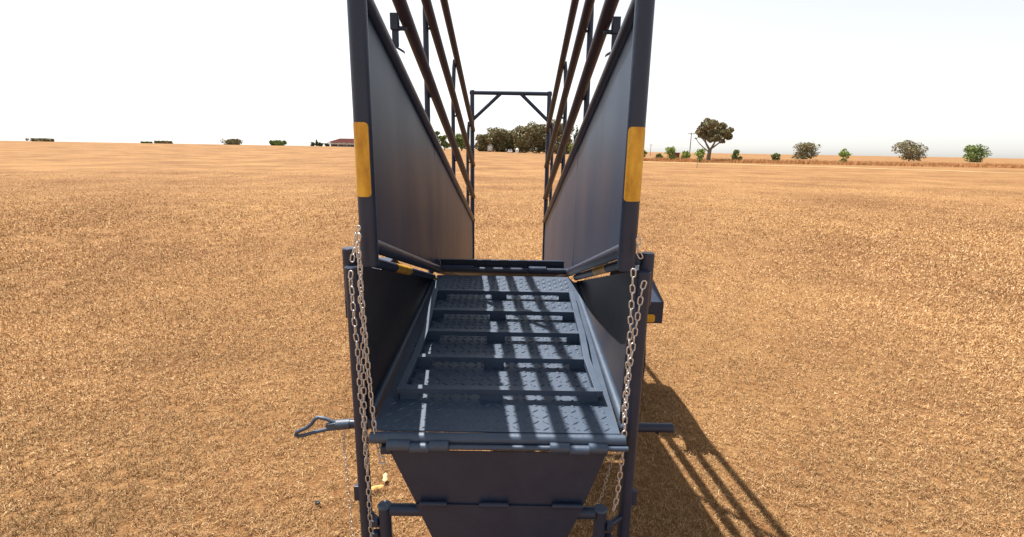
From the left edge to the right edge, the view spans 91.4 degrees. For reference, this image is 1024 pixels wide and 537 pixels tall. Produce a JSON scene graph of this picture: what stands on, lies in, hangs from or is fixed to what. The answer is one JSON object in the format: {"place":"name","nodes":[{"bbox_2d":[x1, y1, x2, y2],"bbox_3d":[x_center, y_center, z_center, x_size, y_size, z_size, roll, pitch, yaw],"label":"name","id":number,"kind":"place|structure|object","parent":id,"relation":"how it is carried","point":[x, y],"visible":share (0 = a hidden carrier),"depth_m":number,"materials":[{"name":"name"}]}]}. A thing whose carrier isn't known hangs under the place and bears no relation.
{"place":"outdoors","nodes":[
{"label":"outdoors","id":0,"kind":"place"},
{"bbox_2d":[0,141,1023,536],"bbox_3d":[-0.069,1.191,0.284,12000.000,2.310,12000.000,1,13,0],"label":"ground","id":1,"kind":"structure","parent":0,"point":[112,161],"depth_m":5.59,"materials":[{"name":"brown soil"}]},
{"bbox_2d":[26,138,54,141],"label":"field tree","id":2,"kind":"object","parent":1,"relation":"on","point":[43,139],"visible":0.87,"depth_m":280.94,"materials":[{"name":"green plant"}]},
{"bbox_2d":[154,140,172,143],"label":"field tree","id":3,"kind":"object","parent":1,"relation":"on","point":[164,142],"visible":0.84,"depth_m":289.28,"materials":[{"name":"green plant"}]},
{"bbox_2d":[220,138,242,144],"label":"field tree","id":4,"kind":"object","parent":1,"relation":"on","point":[237,141],"visible":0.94,"depth_m":289.00,"materials":[{"name":"green plant"}]},
{"bbox_2d":[268,140,286,145],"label":"field tree","id":5,"kind":"object","parent":1,"relation":"on","point":[278,143],"visible":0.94,"depth_m":261.28,"materials":[{"name":"green plant"}]},
{"bbox_2d":[323,138,353,146],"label":"farmhouse","id":6,"kind":"object","parent":1,"relation":"on","point":[341,142],"visible":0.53,"depth_m":242.98,"materials":[{"name":"red metal"}]},
{"bbox_2d":[371,485,383,489],"bbox_3d":[-0.795,1.283,2.937,0.085,0.017,0.036,-2,14,-11],"label":"dry leaf","id":7,"kind":"object","parent":1,"relation":"on","point":[376,487],"visible":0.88,"depth_m":2.93,"materials":[{"name":"yellow plant"}]},
{"bbox_2d":[383,473,387,481],"bbox_3d":[-0.769,1.262,3.025,0.030,0.017,0.070,-2,14,-13],"label":"dry leaf","id":8,"kind":"object","parent":1,"relation":"on","point":[385,475],"visible":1,"depth_m":3.02,"materials":[{"name":"beige plant"}]},
{"bbox_2d":[438,135,450,149],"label":"leafy tree","id":9,"kind":"object","parent":1,"relation":"on","point":[443,143],"visible":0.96,"depth_m":217.73,"materials":[{"name":"green plant"}]},
{"bbox_2d":[455,133,469,150],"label":"leafy tree","id":10,"kind":"object","parent":1,"relation":"on","point":[459,141],"visible":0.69,"depth_m":216.54,"materials":[{"name":"green plant"}]},
{"bbox_2d":[474,134,492,151],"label":"eucalyptus tree","id":11,"kind":"object","parent":1,"relation":"on","point":[483,142],"visible":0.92,"depth_m":226.60,"materials":[{"name":"green plant"}]},
{"bbox_2d":[294,0,673,536],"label":"loading ramp","id":12,"kind":"structure","parent":1,"relation":"on","point":[516,358],"depth_m":2.09,"materials":[{"name":"blue metal"}]},
{"bbox_2d":[342,431,353,536],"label":"chain","id":13,"kind":"object","parent":12,"relation":"hanging from","point":[347,482],"visible":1,"depth_m":2.09,"materials":[{"name":"metal"}]},
{"bbox_2d":[350,225,360,262],"bbox_3d":[-0.524,-0.082,1.670,0.045,0.128,0.018,1,13,0],"label":"chain","id":14,"kind":"object","parent":12,"relation":"hanging from","point":[353,250],"visible":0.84,"depth_m":1.67,"materials":[{"name":"metal"}]},
{"bbox_2d":[348,270,372,536],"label":"chain","id":15,"kind":"object","parent":12,"relation":"hanging from","point":[359,388],"visible":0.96,"depth_m":1.79,"materials":[{"name":"metal"}]},
{"bbox_2d":[355,246,369,471],"bbox_3d":[-0.524,0.341,1.761,0.035,0.854,0.020,1,13,0],"label":"chain","id":16,"kind":"object","parent":12,"relation":"hanging from","point":[364,409],"visible":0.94,"depth_m":1.77,"materials":[{"name":"metal"}]},
{"bbox_2d":[356,233,381,455],"bbox_3d":[-0.495,0.284,1.733,0.057,0.825,0.020,1,13,0],"label":"chain","id":17,"kind":"object","parent":12,"relation":"hanging from","point":[365,341],"visible":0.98,"depth_m":1.72,"materials":[{"name":"metal"}]},
{"bbox_2d":[378,456,385,467],"bbox_3d":[-0.478,0.712,1.837,0.027,0.050,0.007,1,13,0],"label":"shackle","id":18,"kind":"object","parent":17,"relation":"attached to","point":[381,463],"visible":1,"depth_m":1.83,"materials":[{"name":"metal"}]},
{"bbox_2d":[597,452,616,503],"bbox_3d":[0.386,0.865,2.055,0.073,0.269,0.012,1,13,0],"label":"chain","id":19,"kind":"object","parent":12,"relation":"hanging from","point":[606,479],"visible":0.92,"depth_m":2.06,"materials":[{"name":"metal"}]},
{"bbox_2d":[622,268,635,418],"bbox_3d":[0.410,0.277,1.756,0.023,0.572,0.018,-4,14,-20],"label":"chain","id":20,"kind":"object","parent":12,"relation":"hanging from","point":[630,316],"visible":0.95,"depth_m":1.74,"materials":[{"name":"metal"}]},
{"bbox_2d":[612,280,646,511],"bbox_3d":[0.417,0.480,1.789,0.061,0.908,0.020,1,13,0],"label":"chain","id":21,"kind":"object","parent":12,"relation":"hanging from","point":[626,400],"visible":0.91,"depth_m":1.77,"materials":[{"name":"metal"}]},
{"bbox_2d":[636,237,642,258],"bbox_3d":[0.429,-0.069,1.684,0.028,0.078,0.017,-3,14,-15],"label":"chain","id":22,"kind":"object","parent":12,"relation":"hanging from","point":[638,251],"visible":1,"depth_m":1.68,"materials":[{"name":"metal"}]},
{"bbox_2d":[485,126,514,151],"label":"eucalyptus tree","id":23,"kind":"object","parent":1,"relation":"on","point":[500,141],"visible":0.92,"depth_m":231.77,"materials":[{"name":"green plant"}]},
{"bbox_2d":[507,129,515,151],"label":"eucalyptus tree","id":24,"kind":"object","parent":1,"relation":"on","point":[513,149],"visible":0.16,"depth_m":238.72,"materials":[{"name":"green plant"}]},
{"bbox_2d":[512,125,540,152],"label":"eucalyptus tree","id":25,"kind":"object","parent":1,"relation":"on","point":[523,137],"visible":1,"depth_m":225.41,"materials":[{"name":"green plant"}]},
{"bbox_2d":[527,121,545,152],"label":"eucalyptus tree","id":26,"kind":"object","parent":1,"relation":"on","point":[541,145],"visible":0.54,"depth_m":231.74,"materials":[{"name":"green plant"}]},
{"bbox_2d":[544,119,559,151],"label":"eucalyptus tree","id":27,"kind":"object","parent":1,"relation":"on","point":[553,121],"visible":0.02,"depth_m":238.03,"materials":[{"name":"green plant"}]},
{"bbox_2d":[553,123,574,153],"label":"eucalyptus tree","id":28,"kind":"object","parent":1,"relation":"on","point":[558,138],"visible":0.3,"depth_m":226.21,"materials":[{"name":"green plant"}]},
{"bbox_2d":[573,125,578,141],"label":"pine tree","id":29,"kind":"object","parent":1,"relation":"on","point":[575,135],"visible":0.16,"depth_m":231.24,"materials":[{"name":"green plant"}]},
{"bbox_2d":[664,146,676,158],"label":"sapling","id":30,"kind":"object","parent":1,"relation":"on","point":[670,151],"visible":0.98,"depth_m":120.68,"materials":[{"name":"green plant"}]},
{"bbox_2d":[681,150,690,158],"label":"sapling","id":31,"kind":"object","parent":1,"relation":"on","point":[686,154],"visible":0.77,"depth_m":120.36,"materials":[{"name":"green plant"}]},
{"bbox_2d":[694,148,705,162],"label":"sapling","id":32,"kind":"object","parent":1,"relation":"on","point":[700,155],"visible":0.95,"depth_m":107.59,"materials":[{"name":"green plant"}]},
{"bbox_2d":[695,118,734,159],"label":"tree","id":33,"kind":"object","parent":1,"relation":"on","point":[709,130],"visible":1,"depth_m":123.10,"materials":[{"name":"green plant"}]},
{"bbox_2d":[731,149,742,160],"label":"sapling","id":34,"kind":"object","parent":1,"relation":"on","point":[735,155],"visible":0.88,"depth_m":118.64,"materials":[{"name":"green plant"}]},
{"bbox_2d":[771,153,780,160],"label":"sapling","id":35,"kind":"object","parent":1,"relation":"on","point":[774,156],"visible":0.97,"depth_m":125.21,"materials":[{"name":"green plant"}]},
{"bbox_2d":[791,142,820,158],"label":"tree","id":36,"kind":"object","parent":1,"relation":"on","point":[806,151],"visible":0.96,"depth_m":251.27,"materials":[{"name":"green plant"}]},
{"bbox_2d":[838,148,851,162],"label":"sapling","id":37,"kind":"object","parent":1,"relation":"on","point":[842,154],"visible":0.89,"depth_m":120.83,"materials":[{"name":"green plant"}]},
{"bbox_2d":[891,139,928,160],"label":"tree","id":38,"kind":"object","parent":1,"relation":"on","point":[912,151],"visible":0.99,"depth_m":240.79,"materials":[{"name":"green plant"}]},
{"bbox_2d":[962,144,992,161],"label":"tree","id":39,"kind":"object","parent":1,"relation":"on","point":[977,152],"visible":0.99,"depth_m":251.56,"materials":[{"name":"green plant"}]},
{"bbox_2d":[0,0,1023,158],"label":"sky","id":40,"kind":"structure","parent":0,"point":[862,77],"materials":[{"name":"white"}]},
{"bbox_2d":[643,157,1023,167],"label":"tall dry grass","id":41,"kind":"structure","parent":0,"point":[871,162],"depth_m":116.11,"materials":[{"name":"plant"}]},
{"bbox_2d":[643,161,1023,173],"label":"path","id":42,"kind":"structure","parent":0,"point":[841,167],"depth_m":86.97,"materials":[{"name":"soil"}]}
]}

